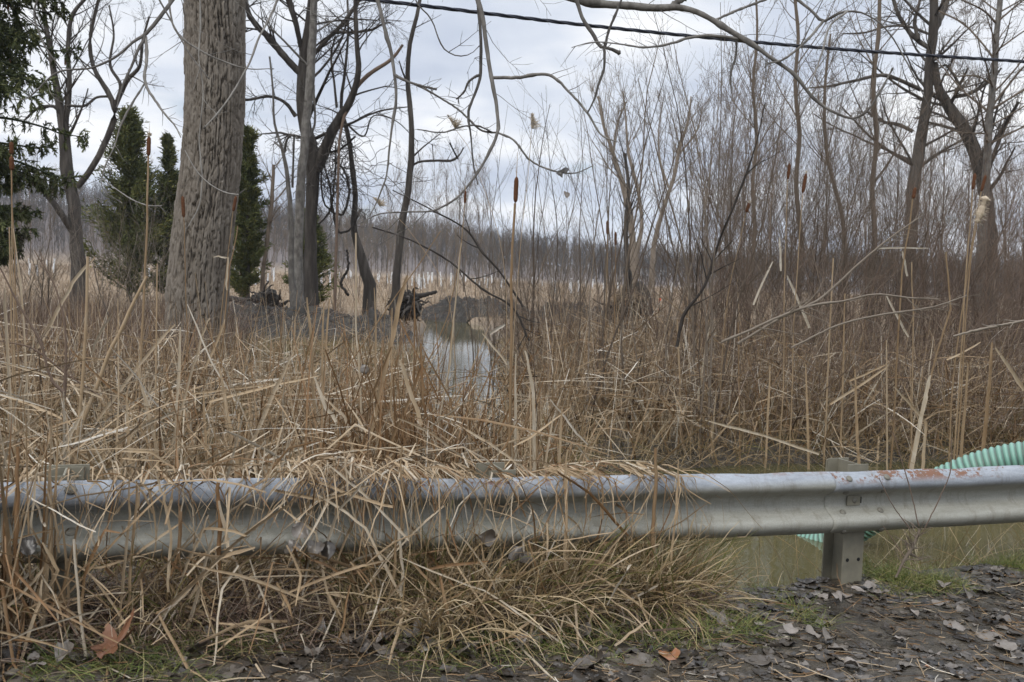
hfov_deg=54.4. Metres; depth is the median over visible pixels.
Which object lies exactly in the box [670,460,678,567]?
draped reed
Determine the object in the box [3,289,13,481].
broken reed
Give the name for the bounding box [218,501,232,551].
draped reed
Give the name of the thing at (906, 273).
broken reed
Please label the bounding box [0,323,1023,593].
grass
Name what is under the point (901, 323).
broken reed
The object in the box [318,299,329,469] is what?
broken reed
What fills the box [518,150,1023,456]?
brambles
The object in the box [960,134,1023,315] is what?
shrub
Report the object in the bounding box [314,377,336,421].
broken reed
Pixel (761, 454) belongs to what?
bank grass
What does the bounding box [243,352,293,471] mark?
broken reed
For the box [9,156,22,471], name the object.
cattail
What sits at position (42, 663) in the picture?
fallen leaf
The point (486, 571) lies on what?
draped reed
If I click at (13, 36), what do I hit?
spruce tree
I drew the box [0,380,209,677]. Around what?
reed clump
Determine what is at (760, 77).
poplar tree
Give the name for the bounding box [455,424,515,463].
broken reed
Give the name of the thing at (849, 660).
fallen leaf
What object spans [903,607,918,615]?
fallen leaf
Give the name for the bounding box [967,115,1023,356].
shrub
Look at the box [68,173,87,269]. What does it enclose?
poplar tree
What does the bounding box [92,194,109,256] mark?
poplar tree
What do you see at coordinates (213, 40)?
cottonwood tree
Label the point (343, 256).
bush
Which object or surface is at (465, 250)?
poplar tree
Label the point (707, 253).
shrub
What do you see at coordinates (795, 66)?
young tree
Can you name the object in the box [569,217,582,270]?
poplar tree
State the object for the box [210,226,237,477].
broken reed
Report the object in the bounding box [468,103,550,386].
sapling
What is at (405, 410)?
broken reed
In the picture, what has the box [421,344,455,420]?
broken reed
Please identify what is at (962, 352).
broken reed
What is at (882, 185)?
shrub
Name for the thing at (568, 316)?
mud bank
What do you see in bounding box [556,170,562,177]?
dead leaf
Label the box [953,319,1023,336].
fallen branch
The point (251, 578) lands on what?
fallen reeds
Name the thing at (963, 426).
broken reed
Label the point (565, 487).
draped reed
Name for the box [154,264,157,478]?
broken reed
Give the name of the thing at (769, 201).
shrub
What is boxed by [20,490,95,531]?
draped reed
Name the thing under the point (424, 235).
poplar tree
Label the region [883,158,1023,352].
shrub
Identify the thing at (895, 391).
cattail
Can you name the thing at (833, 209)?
shrub
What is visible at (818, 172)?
shrub
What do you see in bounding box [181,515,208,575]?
draped reed
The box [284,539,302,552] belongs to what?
dead leaf
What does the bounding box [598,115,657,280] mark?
young tree
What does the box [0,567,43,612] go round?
draped reed
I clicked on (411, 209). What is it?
poplar tree
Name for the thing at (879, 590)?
fallen leaf
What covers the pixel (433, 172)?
poplar tree
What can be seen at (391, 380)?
broken reed
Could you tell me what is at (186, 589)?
draped reed
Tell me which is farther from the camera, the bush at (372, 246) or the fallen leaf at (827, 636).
the bush at (372, 246)
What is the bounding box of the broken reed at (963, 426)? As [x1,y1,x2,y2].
[959,364,968,456]
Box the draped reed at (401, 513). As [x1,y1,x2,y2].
[400,446,403,531]
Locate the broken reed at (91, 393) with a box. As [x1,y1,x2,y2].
[1,363,102,397]
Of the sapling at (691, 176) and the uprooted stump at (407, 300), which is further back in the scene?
the uprooted stump at (407, 300)
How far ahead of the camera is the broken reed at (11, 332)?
5.92 m
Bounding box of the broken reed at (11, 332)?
[9,227,15,458]
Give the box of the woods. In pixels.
[0,173,1022,295]
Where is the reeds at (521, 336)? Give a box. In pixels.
[0,292,698,394]
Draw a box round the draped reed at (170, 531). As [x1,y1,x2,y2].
[155,471,171,591]
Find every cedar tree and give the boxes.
[81,102,175,301]
[145,129,180,293]
[230,123,273,297]
[280,210,340,304]
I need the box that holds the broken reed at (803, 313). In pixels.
[787,275,810,327]
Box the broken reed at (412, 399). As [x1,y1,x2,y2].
[399,360,422,424]
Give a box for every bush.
[0,172,105,329]
[3,211,87,305]
[43,196,149,306]
[56,193,171,336]
[82,183,173,318]
[235,191,293,293]
[290,141,440,303]
[294,155,396,300]
[318,157,376,310]
[318,182,374,294]
[322,182,423,308]
[334,151,499,305]
[361,125,463,298]
[380,132,517,296]
[443,207,528,323]
[474,182,577,323]
[515,194,651,333]
[538,202,666,303]
[590,268,656,342]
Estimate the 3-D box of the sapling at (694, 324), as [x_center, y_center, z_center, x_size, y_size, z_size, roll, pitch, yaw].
[1.889,-1.099,9.647,1.752,4.165,1.159,2,4,0]
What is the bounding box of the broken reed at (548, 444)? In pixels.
[543,416,553,475]
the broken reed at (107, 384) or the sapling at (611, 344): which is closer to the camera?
the broken reed at (107, 384)
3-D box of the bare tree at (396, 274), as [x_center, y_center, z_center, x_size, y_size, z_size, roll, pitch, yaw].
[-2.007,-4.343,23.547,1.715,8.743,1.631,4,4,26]
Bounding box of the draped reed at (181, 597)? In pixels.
[154,500,285,624]
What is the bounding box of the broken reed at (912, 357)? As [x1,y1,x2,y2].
[910,262,913,452]
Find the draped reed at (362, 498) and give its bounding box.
[309,480,392,507]
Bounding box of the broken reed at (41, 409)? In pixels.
[0,395,61,418]
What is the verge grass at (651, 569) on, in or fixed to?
on the ground at (360, 672)
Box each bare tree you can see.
[3,0,174,308]
[244,0,419,307]
[265,0,448,314]
[333,44,403,310]
[389,0,473,324]
[578,51,729,305]
[757,0,1023,346]
[931,0,1023,342]
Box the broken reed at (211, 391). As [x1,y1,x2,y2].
[191,383,270,394]
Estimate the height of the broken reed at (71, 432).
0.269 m
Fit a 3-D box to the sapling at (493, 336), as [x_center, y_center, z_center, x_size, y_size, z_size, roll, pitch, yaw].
[0.030,-0.653,12.850,1.874,3.767,0.909,3,4,10]
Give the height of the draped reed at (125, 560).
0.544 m
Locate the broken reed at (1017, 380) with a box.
[995,347,1023,390]
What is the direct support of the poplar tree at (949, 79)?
on the ground at (360, 672)
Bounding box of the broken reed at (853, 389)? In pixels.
[830,367,885,404]
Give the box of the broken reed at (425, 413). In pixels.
[420,343,440,474]
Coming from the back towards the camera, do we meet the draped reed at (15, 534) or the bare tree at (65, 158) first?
the bare tree at (65, 158)
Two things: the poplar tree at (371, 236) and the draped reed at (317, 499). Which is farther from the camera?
the poplar tree at (371, 236)
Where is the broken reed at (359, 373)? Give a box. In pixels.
[355,233,362,438]
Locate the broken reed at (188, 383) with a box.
[165,318,209,468]
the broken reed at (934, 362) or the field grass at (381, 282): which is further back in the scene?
the field grass at (381, 282)
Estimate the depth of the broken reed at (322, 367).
6.32 m
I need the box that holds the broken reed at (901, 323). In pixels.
[886,296,908,336]
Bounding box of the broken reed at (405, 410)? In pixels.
[382,353,425,472]
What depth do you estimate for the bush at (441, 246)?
39.78 m
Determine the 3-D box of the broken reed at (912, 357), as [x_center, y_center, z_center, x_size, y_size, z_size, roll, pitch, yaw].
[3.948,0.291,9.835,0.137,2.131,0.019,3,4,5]
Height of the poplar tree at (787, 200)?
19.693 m
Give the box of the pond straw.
[883,526,1021,569]
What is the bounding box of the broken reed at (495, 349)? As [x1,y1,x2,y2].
[483,334,506,364]
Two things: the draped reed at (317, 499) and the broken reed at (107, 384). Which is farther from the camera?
the broken reed at (107, 384)
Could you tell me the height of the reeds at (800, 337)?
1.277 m
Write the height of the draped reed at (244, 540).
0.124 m
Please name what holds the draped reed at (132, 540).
on the ground at (360, 672)
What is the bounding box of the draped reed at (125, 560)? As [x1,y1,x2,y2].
[117,479,130,620]
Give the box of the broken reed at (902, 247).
[880,247,926,248]
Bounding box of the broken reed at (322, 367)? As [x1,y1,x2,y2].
[320,303,324,450]
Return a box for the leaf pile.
[0,603,768,669]
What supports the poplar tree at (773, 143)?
on the ground at (360, 672)
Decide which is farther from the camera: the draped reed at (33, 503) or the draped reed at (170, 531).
the draped reed at (170, 531)
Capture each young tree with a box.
[256,140,296,291]
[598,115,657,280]
[700,0,846,327]
[743,0,873,341]
[777,0,874,346]
[819,0,944,352]
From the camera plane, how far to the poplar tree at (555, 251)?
85.71 m
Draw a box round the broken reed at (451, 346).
[431,243,461,470]
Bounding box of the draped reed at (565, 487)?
[563,450,567,572]
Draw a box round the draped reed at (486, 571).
[455,530,511,622]
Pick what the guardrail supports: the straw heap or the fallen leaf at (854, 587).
the straw heap
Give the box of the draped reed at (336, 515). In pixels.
[317,475,367,567]
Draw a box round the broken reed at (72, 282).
[36,256,94,348]
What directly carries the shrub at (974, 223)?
on the ground at (360, 672)
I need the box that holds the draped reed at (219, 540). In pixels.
[215,482,222,580]
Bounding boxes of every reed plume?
[373,197,455,426]
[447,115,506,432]
[512,113,542,359]
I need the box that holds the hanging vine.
[258,99,432,295]
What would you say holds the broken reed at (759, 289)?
in the brambles
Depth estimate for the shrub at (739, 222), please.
16.80 m
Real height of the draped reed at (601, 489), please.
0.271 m
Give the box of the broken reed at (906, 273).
[902,251,907,275]
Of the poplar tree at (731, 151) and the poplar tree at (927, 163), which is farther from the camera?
the poplar tree at (731, 151)
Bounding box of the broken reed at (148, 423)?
[101,406,189,444]
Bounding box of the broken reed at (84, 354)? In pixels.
[74,257,88,463]
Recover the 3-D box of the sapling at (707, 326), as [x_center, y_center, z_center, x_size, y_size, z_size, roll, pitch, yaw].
[2.048,-1.221,9.442,1.192,4.581,1.736,1,4,-20]
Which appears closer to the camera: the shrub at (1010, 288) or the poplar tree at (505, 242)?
the shrub at (1010, 288)
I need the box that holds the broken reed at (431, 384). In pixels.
[399,319,438,397]
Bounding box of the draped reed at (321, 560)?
[278,505,331,612]
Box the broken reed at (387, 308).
[341,231,440,374]
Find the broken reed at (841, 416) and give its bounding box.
[839,294,845,457]
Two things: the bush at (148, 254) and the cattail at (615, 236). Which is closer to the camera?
the cattail at (615, 236)
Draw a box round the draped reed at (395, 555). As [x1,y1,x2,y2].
[390,525,398,594]
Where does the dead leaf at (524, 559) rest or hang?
on the verge grass at (651, 569)
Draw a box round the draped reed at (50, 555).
[36,542,58,615]
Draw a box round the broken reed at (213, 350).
[204,319,224,368]
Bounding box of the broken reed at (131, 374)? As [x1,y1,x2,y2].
[95,324,174,421]
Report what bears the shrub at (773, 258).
on the ground at (360, 672)
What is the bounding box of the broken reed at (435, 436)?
[397,418,475,466]
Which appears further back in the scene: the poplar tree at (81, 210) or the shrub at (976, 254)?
the poplar tree at (81, 210)
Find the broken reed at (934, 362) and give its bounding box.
[907,252,951,467]
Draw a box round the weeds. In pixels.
[0,279,296,423]
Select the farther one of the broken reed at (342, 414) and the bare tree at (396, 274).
the bare tree at (396, 274)
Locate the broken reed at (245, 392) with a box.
[209,376,317,401]
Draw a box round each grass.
[0,262,1023,351]
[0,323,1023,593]
[0,470,777,680]
[7,544,1023,681]
[231,332,527,412]
[484,378,1023,475]
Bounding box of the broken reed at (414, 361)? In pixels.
[413,282,414,459]
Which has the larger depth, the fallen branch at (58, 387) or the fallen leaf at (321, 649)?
the fallen branch at (58, 387)
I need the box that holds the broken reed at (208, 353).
[187,304,235,400]
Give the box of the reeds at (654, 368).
[486,266,1023,467]
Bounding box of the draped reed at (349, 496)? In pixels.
[344,455,364,544]
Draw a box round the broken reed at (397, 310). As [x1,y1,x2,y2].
[364,275,407,463]
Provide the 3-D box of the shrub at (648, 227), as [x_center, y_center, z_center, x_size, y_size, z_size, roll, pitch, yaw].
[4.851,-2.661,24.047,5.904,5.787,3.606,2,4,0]
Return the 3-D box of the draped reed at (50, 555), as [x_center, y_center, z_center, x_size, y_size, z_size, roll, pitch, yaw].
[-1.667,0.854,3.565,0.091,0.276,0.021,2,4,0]
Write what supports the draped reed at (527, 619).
on the ground at (360, 672)
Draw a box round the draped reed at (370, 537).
[317,494,398,591]
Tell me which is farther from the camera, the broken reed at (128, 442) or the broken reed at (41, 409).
the broken reed at (41, 409)
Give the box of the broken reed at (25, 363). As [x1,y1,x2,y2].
[13,229,32,477]
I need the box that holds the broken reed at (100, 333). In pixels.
[90,313,112,354]
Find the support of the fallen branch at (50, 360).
on the fallen reeds at (139, 451)
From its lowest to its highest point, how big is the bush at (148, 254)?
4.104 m
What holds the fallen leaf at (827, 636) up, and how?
on the ground at (360, 672)
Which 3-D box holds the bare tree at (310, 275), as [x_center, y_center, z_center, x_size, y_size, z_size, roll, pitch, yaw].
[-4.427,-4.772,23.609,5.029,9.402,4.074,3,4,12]
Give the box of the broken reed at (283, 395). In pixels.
[282,337,284,477]
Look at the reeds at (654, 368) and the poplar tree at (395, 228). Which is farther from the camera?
the poplar tree at (395, 228)
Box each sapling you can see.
[448,117,489,368]
[452,139,583,405]
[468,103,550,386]
[481,182,549,398]
[491,88,557,359]
[493,46,585,374]
[535,100,590,339]
[538,10,694,403]
[540,70,669,395]
[556,51,728,433]
[557,45,670,359]
[598,97,711,330]
[605,30,688,420]
[617,0,784,352]
[618,24,806,441]
[628,66,731,411]
[645,130,790,366]
[654,2,811,449]
[664,114,731,315]
[698,58,777,339]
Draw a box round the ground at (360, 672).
[0,198,1023,681]
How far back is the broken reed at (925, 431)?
9.38 m
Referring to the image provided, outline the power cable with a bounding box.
[356,0,1023,62]
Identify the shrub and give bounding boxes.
[573,103,873,332]
[588,121,829,336]
[611,27,1023,370]
[617,137,788,367]
[619,41,849,353]
[631,24,900,365]
[651,69,902,378]
[666,45,929,369]
[676,58,959,343]
[687,101,918,334]
[693,70,919,328]
[716,159,886,331]
[726,10,904,333]
[737,67,943,365]
[749,64,963,335]
[756,55,1023,371]
[771,82,900,335]
[777,118,977,388]
[780,42,972,348]
[798,0,1023,377]
[800,96,1020,326]
[810,52,1023,353]
[817,104,982,308]
[819,158,975,335]
[842,87,1023,385]
[843,120,1023,351]
[848,118,1021,355]
[853,172,996,378]
[860,117,1023,347]
[862,140,1021,355]
[867,142,1023,379]
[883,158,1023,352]
[884,118,1023,365]
[885,63,1023,395]
[900,133,1023,367]
[925,137,1023,346]
[925,147,1023,367]
[927,188,1023,340]
[952,129,1023,343]
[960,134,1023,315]
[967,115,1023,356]
[969,200,1023,366]
[979,160,1023,357]
[986,256,1023,360]
[997,209,1023,300]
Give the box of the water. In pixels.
[422,320,1023,588]
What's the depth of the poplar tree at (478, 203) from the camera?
84.77 m
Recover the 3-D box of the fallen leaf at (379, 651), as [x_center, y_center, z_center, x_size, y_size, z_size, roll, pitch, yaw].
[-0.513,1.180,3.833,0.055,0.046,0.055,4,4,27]
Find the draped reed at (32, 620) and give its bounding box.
[20,580,42,659]
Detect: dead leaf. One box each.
[16,535,36,554]
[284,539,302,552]
[291,522,308,537]
[307,540,324,557]
[318,541,335,559]
[360,364,368,373]
[478,529,495,545]
[508,546,523,563]
[518,551,534,563]
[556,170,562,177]
[561,167,568,172]
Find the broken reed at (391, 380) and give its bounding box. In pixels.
[390,308,400,456]
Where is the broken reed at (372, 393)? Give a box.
[361,347,391,466]
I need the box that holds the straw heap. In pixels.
[0,448,759,582]
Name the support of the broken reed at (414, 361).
on the ground at (360, 672)
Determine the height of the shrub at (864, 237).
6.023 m
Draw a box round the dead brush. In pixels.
[879,432,951,577]
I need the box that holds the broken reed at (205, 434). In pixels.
[203,391,207,474]
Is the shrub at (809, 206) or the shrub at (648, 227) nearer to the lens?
the shrub at (809, 206)
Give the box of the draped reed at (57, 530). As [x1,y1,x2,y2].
[47,488,59,552]
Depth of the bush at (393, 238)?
45.49 m
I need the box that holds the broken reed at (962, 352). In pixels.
[946,342,980,359]
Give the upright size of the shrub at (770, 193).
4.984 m
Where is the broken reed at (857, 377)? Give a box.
[849,364,885,380]
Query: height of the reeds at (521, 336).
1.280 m
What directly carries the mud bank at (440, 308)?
on the ground at (360, 672)
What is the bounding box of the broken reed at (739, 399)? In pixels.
[737,322,740,464]
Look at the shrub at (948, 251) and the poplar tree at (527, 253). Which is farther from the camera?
the poplar tree at (527, 253)
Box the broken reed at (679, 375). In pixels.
[677,320,681,437]
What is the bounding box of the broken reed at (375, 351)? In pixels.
[374,288,377,455]
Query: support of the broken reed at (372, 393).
on the ground at (360, 672)
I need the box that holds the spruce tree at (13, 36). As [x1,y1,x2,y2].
[0,0,90,267]
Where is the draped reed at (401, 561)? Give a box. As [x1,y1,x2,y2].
[398,528,403,596]
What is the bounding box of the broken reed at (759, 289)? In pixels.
[752,262,772,304]
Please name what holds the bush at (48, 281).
on the ground at (360, 672)
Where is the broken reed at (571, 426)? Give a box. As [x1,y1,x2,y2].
[550,399,587,444]
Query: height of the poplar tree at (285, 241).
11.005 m
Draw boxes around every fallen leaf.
[3,668,18,674]
[28,661,46,666]
[68,651,92,660]
[123,646,142,656]
[193,640,211,647]
[311,645,325,654]
[372,642,385,654]
[702,605,718,619]
[767,643,781,648]
[783,623,798,633]
[805,625,821,637]
[822,626,836,640]
[828,590,841,600]
[843,656,861,666]
[851,585,865,591]
[863,580,876,587]
[873,588,890,592]
[890,635,907,639]
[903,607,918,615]
[927,651,941,657]
[937,580,951,586]
[949,620,964,631]
[962,584,972,598]
[999,639,1017,651]
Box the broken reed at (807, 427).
[805,364,809,468]
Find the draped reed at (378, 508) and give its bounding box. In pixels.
[327,464,409,540]
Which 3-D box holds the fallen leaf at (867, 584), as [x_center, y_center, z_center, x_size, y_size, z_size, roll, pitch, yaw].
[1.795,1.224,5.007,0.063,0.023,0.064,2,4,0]
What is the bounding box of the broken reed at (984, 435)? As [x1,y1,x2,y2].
[981,342,992,450]
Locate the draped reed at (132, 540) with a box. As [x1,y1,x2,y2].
[125,481,137,610]
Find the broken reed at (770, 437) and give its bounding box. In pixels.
[705,420,819,454]
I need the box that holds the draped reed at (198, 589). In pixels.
[183,536,213,640]
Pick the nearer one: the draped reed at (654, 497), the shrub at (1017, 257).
the draped reed at (654, 497)
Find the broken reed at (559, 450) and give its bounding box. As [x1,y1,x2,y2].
[558,409,562,473]
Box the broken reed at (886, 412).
[886,340,887,469]
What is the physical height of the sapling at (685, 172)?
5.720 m
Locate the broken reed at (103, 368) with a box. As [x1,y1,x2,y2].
[66,276,147,464]
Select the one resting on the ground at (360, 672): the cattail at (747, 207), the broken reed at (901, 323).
the cattail at (747, 207)
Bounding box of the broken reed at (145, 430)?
[118,395,171,465]
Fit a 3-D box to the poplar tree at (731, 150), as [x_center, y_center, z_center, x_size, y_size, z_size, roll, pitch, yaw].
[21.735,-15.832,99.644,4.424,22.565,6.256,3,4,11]
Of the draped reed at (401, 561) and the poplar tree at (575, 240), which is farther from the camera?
the poplar tree at (575, 240)
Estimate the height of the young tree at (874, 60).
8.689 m
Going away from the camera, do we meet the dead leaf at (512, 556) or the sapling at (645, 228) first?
the dead leaf at (512, 556)
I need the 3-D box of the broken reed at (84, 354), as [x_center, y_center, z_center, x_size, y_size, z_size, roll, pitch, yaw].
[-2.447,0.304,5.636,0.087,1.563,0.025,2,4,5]
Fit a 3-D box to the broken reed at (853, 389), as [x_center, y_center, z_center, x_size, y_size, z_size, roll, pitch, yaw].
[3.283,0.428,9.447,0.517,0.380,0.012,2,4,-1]
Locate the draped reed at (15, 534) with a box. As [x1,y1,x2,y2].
[13,446,20,591]
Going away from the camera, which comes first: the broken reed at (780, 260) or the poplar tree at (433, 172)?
the broken reed at (780, 260)
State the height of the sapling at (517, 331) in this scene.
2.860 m
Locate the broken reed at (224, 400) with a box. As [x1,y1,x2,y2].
[218,364,240,477]
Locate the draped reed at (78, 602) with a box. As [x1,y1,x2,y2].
[73,539,87,656]
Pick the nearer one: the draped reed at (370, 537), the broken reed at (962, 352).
the draped reed at (370, 537)
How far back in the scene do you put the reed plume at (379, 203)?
8.46 m
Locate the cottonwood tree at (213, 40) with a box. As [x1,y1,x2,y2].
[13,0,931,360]
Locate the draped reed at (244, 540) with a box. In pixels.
[228,520,254,550]
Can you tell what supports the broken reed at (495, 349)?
on the ground at (360, 672)
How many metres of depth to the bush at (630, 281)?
20.82 m
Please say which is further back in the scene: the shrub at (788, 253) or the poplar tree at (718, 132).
the poplar tree at (718, 132)
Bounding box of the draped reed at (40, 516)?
[22,487,46,526]
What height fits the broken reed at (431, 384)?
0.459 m
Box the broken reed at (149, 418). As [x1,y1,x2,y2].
[136,362,162,477]
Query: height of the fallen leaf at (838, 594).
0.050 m
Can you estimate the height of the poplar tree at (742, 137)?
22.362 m
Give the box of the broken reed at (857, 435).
[854,369,860,463]
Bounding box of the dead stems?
[468,236,1023,461]
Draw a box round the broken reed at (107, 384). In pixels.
[70,349,170,421]
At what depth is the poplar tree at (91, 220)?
102.52 m
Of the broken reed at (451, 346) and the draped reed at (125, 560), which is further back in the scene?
the broken reed at (451, 346)
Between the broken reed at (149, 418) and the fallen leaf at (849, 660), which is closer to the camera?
the fallen leaf at (849, 660)
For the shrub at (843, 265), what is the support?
on the ground at (360, 672)
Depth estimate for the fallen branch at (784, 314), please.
9.18 m
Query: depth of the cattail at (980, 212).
9.27 m
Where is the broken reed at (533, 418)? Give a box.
[525,351,535,475]
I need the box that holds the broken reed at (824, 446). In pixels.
[823,258,833,464]
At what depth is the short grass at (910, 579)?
4.15 m
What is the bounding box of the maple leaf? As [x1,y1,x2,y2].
[73,607,134,667]
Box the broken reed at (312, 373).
[306,297,316,471]
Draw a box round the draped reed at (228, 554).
[142,546,254,632]
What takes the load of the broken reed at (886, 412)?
in the water
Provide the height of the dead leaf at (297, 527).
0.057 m
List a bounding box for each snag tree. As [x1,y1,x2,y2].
[246,0,364,307]
[264,56,306,306]
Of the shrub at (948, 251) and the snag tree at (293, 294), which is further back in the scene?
the snag tree at (293, 294)
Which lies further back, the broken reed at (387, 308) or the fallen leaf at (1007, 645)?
the broken reed at (387, 308)
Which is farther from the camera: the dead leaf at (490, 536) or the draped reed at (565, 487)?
the draped reed at (565, 487)
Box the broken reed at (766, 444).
[764,365,769,467]
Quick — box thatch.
[0,543,771,681]
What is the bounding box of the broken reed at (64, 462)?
[63,391,65,464]
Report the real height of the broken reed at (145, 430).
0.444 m
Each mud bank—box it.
[161,294,433,344]
[418,288,530,322]
[498,297,602,338]
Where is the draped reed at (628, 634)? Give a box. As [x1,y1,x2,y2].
[614,621,646,645]
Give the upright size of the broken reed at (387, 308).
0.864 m
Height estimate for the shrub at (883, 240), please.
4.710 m
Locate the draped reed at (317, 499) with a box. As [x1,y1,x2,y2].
[273,485,368,500]
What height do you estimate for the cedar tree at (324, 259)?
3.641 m
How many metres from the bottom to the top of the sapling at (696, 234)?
3.970 m
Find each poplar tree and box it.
[12,179,32,239]
[14,146,47,262]
[41,165,66,269]
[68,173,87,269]
[85,184,98,267]
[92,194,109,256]
[267,192,287,265]
[275,178,288,272]
[342,191,360,277]
[357,200,368,282]
[358,199,380,272]
[372,141,405,288]
[381,187,403,265]
[396,149,429,284]
[405,163,426,286]
[416,186,435,286]
[427,143,453,286]
[434,143,468,283]
[447,134,480,281]
[455,161,480,291]
[468,167,492,285]
[474,151,499,283]
[496,212,514,275]
[507,246,517,281]
[521,222,534,274]
[547,228,561,280]
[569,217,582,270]
[678,59,738,294]
[692,34,764,296]
[695,73,752,293]
[711,66,750,293]
[716,40,778,297]
[737,46,795,283]
[738,101,790,286]
[740,48,807,294]
[769,112,813,292]
[794,135,834,276]
[805,62,853,293]
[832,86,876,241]
[855,124,889,286]
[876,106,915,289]
[894,106,943,252]
[910,72,961,255]
[912,28,975,301]
[935,100,993,264]
[956,104,996,237]
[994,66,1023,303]
[1006,114,1023,292]
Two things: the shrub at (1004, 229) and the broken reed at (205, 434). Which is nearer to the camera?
the broken reed at (205, 434)
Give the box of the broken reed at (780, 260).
[779,237,781,270]
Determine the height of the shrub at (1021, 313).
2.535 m
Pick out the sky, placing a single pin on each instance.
(541, 44)
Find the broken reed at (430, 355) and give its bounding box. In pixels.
[391,269,457,463]
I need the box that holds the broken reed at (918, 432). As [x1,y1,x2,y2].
[909,375,930,468]
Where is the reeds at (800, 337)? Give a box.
[610,306,1018,378]
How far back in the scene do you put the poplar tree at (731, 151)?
95.26 m
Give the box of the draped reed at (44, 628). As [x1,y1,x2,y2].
[14,619,69,641]
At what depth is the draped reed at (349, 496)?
3.96 m
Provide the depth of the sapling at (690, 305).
9.35 m
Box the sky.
[0,0,1023,282]
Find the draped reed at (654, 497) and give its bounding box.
[650,448,657,560]
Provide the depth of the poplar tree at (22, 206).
86.89 m
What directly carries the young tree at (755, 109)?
on the ground at (360, 672)
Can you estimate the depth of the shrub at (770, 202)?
27.87 m
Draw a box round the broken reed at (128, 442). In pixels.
[126,394,133,479]
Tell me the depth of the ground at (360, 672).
4.58 m
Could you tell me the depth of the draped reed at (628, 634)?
4.11 m
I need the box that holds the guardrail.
[0,457,1023,622]
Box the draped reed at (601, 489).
[592,458,603,518]
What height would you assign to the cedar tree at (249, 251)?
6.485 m
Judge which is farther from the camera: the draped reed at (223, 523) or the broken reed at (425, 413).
the broken reed at (425, 413)
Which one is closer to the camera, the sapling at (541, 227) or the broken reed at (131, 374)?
the broken reed at (131, 374)
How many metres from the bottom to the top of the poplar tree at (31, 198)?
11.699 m
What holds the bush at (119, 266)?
on the ground at (360, 672)
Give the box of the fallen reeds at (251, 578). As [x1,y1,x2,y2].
[0,406,748,681]
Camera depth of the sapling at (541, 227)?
11.88 m
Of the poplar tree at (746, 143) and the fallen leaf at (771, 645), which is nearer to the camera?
the fallen leaf at (771, 645)
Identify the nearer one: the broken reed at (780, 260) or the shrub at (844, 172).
the broken reed at (780, 260)
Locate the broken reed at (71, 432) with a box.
[61,406,85,453]
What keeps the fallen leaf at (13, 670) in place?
on the leaf litter at (300, 661)
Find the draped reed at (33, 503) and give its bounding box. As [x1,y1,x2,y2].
[30,482,35,533]
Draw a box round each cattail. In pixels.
[9,142,17,441]
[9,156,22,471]
[136,123,151,479]
[181,196,189,455]
[217,196,236,445]
[445,185,465,453]
[508,152,518,469]
[604,220,608,405]
[612,232,616,392]
[718,200,750,437]
[778,163,790,462]
[788,170,807,466]
[889,187,916,468]
[948,175,986,461]
[953,173,976,459]
[956,194,989,458]
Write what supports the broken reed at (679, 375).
on the ground at (360, 672)
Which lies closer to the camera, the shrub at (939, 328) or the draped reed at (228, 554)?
the draped reed at (228, 554)
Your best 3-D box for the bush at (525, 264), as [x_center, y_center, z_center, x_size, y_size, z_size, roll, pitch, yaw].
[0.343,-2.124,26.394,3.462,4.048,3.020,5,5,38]
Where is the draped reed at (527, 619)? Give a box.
[400,557,568,648]
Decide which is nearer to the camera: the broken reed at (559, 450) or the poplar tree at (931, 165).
the broken reed at (559, 450)
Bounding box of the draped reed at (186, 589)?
[137,485,313,634]
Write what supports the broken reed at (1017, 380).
on the ground at (360, 672)
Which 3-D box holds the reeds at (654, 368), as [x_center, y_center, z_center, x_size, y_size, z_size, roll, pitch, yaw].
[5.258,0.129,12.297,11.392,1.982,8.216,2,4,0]
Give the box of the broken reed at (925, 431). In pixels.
[894,386,926,468]
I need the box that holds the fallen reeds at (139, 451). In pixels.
[0,303,647,622]
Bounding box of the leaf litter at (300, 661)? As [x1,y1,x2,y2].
[0,560,1023,681]
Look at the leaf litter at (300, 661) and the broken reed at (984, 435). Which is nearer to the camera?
the leaf litter at (300, 661)
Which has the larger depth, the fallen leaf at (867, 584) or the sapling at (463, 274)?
the sapling at (463, 274)
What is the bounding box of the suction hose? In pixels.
[798,441,1023,541]
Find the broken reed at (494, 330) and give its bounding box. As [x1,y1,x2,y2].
[489,324,504,334]
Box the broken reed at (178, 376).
[173,327,180,477]
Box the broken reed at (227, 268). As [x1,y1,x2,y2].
[214,255,228,289]
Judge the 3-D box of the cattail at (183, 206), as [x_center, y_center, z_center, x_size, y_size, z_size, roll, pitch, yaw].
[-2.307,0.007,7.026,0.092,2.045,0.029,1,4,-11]
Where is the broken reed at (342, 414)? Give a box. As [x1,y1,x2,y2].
[322,395,355,474]
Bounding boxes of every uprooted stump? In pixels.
[230,281,289,306]
[386,285,436,324]
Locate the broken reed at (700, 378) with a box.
[693,327,709,418]
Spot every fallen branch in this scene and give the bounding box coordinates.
[0,267,65,393]
[1,341,101,398]
[34,249,80,397]
[372,227,543,355]
[392,190,523,306]
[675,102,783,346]
[721,275,955,342]
[737,203,925,344]
[791,294,980,348]
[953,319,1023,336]
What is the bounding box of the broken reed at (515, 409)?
[514,354,516,469]

